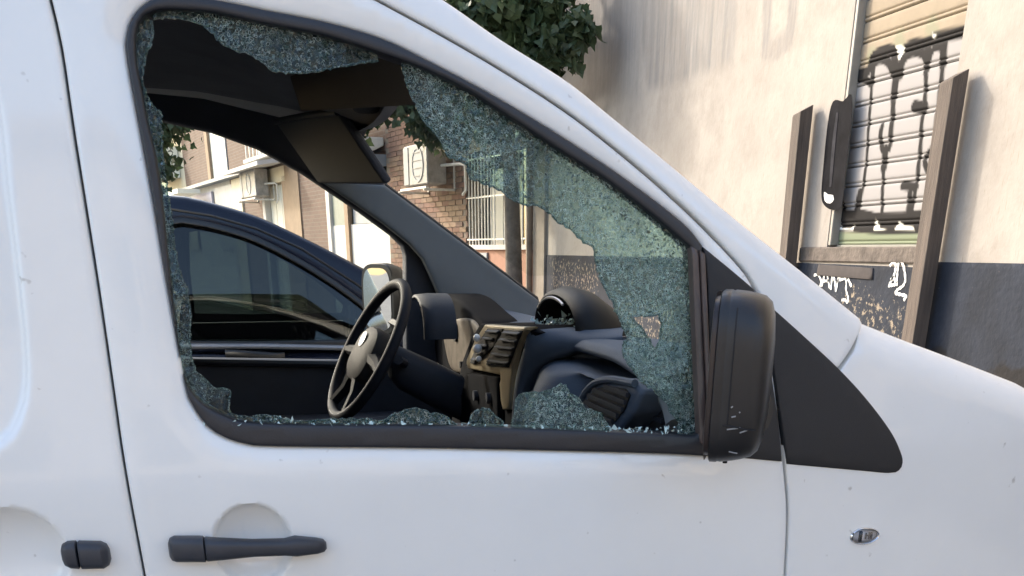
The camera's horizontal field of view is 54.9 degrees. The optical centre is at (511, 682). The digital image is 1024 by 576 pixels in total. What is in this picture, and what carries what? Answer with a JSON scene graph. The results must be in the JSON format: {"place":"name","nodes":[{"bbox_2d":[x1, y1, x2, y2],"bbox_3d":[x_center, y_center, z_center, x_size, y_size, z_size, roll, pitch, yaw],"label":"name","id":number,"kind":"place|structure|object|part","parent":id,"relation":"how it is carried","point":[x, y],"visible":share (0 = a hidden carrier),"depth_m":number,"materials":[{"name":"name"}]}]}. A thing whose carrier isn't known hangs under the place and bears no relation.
{"place":"outdoors","nodes":[
{"label":"outdoors","id":0,"kind":"place"},
{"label":"pavement","id":1,"kind":"structure","parent":0,"visible":0},
{"bbox_2d":[363,0,605,284],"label":"tree","id":2,"kind":"object","parent":1,"relation":"on","point":[553,36],"visible":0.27,"depth_m":9.35,"materials":[{"name":"green plant"}]},
{"bbox_2d":[545,0,1023,387],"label":"rendered building","id":3,"kind":"structure","parent":1,"relation":"on","point":[709,98],"depth_m":6.57,"materials":[{"name":"paint"}]},
{"bbox_2d":[837,0,967,246],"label":"roller shutter","id":4,"kind":"object","parent":3,"relation":"in","point":[881,218],"visible":0.79,"depth_m":5.65,"materials":[{"name":"white metal"}]},
{"bbox_2d":[779,105,812,266],"bbox_3d":[1.861,-2.661,6.736,0.109,2.226,0.124,-6,24,-13],"label":"timber post","id":5,"kind":"object","parent":1,"relation":"on","point":[797,161],"visible":0.4,"depth_m":6.44,"materials":[{"name":"brown wood"}]},
{"bbox_2d":[901,69,968,347],"bbox_3d":[2.228,-2.062,5.393,0.109,2.209,0.129,-6,24,-13],"label":"timber post","id":6,"kind":"object","parent":1,"relation":"on","point":[947,120],"visible":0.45,"depth_m":5.17,"materials":[{"name":"brown wood"}]},
{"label":"road","id":7,"kind":"structure","parent":0,"visible":0},
{"bbox_2d":[150,121,202,194],"bbox_3d":[-5.139,-6.745,13.220,2.505,4.738,2.813,-6,24,-13],"label":"tree","id":8,"kind":"object","parent":7,"relation":"on","point":[170,131],"visible":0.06,"depth_m":12.64,"materials":[{"name":"green plant"}]},
{"bbox_2d":[163,195,402,358],"bbox_3d":[-1.577,-1.328,4.604,4.360,1.730,1.896,-6,24,-13],"label":"parked car","id":9,"kind":"object","parent":7,"relation":"on","point":[258,287],"visible":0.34,"depth_m":3.75,"materials":[{"name":"blue paint"}]},
{"bbox_3d":[-0.900,-1.525,3.764,0.834,0.455,0.157,-6,24,-13],"label":"side window","id":10,"kind":"part","parent":9,"relation":"part of","materials":[{"name":"black glass"}]},
{"bbox_2d":[161,93,547,301],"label":"brick building","id":11,"kind":"structure","parent":7,"relation":"on","point":[310,210],"depth_m":16.99,"materials":[{"name":"brown brick"}]},
{"bbox_2d":[203,132,228,179],"bbox_3d":[-8.202,-15.513,27.129,0.150,3.000,2.700,-11,26,-24],"label":"window","id":12,"kind":"structure","parent":11,"relation":"in","point":[215,146],"depth_m":27.77,"materials":[{"name":"white glass"}]},
{"bbox_2d":[238,168,278,203],"bbox_3d":[-5.986,-11.632,23.180,0.500,0.732,2.190,-11,26,-24],"label":"air conditioner","id":13,"kind":"object","parent":11,"relation":"attached to","point":[254,183],"visible":1,"depth_m":22.80,"materials":[{"name":"white metal"}]},
{"bbox_2d":[262,166,288,230],"bbox_3d":[-5.425,-10.332,23.288,0.260,3.200,2.200,-11,26,-24],"label":"window","id":14,"kind":"structure","parent":11,"relation":"in","point":[273,212],"depth_m":22.94,"materials":[{"name":"beige paint"}]},
{"bbox_2d":[325,191,353,252],"bbox_3d":[-3.302,-9.080,19.191,0.280,1.800,1.190,-11,26,-24],"label":"window","id":15,"kind":"structure","parent":11,"relation":"in","point":[334,207],"depth_m":19.37,"materials":[{"name":"white glass"}]},
{"bbox_2d":[353,166,386,223],"bbox_3d":[-2.452,-8.744,17.519,0.210,1.070,2.150,-11,26,-24],"label":"window","id":16,"kind":"structure","parent":11,"relation":"in","point":[358,218],"depth_m":18.22,"materials":[{"name":"white glass"}]},
{"bbox_2d":[399,142,466,195],"bbox_3d":[-1.149,-7.376,14.216,0.500,0.697,1.527,-11,26,-24],"label":"air conditioner","id":17,"kind":"object","parent":11,"relation":"attached to","point":[425,170],"visible":0.92,"depth_m":14.10,"materials":[{"name":"white metal"}]},
{"bbox_2d":[466,145,533,249],"bbox_3d":[-0.085,-6.423,13.115,0.250,1.220,2.190,-11,26,-24],"label":"window","id":18,"kind":"structure","parent":11,"relation":"in","point":[491,223],"depth_m":13.49,"materials":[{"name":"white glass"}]},
{"bbox_2d":[0,0,1023,575],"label":"van","id":19,"kind":"object","parent":7,"relation":"on","point":[778,414],"visible":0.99,"depth_m":1.40,"materials":[{"name":"white paint"}]},
{"bbox_3d":[-0.650,-0.977,3.046,1.800,1.460,0.453,-6,24,-13],"label":"far door","id":20,"kind":"part","parent":19,"relation":"part of","materials":[{"name":"black plastic"}]},
{"bbox_3d":[-0.033,-0.219,1.394,0.986,1.440,0.281,-6,24,-13],"label":"front door","id":21,"kind":"part","parent":19,"relation":"part of","materials":[{"name":"white paint"}]},
{"bbox_2d":[473,334,484,361],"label":"knobs","id":22,"kind":"object","parent":19,"relation":"attached to","point":[477,348],"visible":1,"depth_m":2.23,"materials":[{"name":"grey plastic"}]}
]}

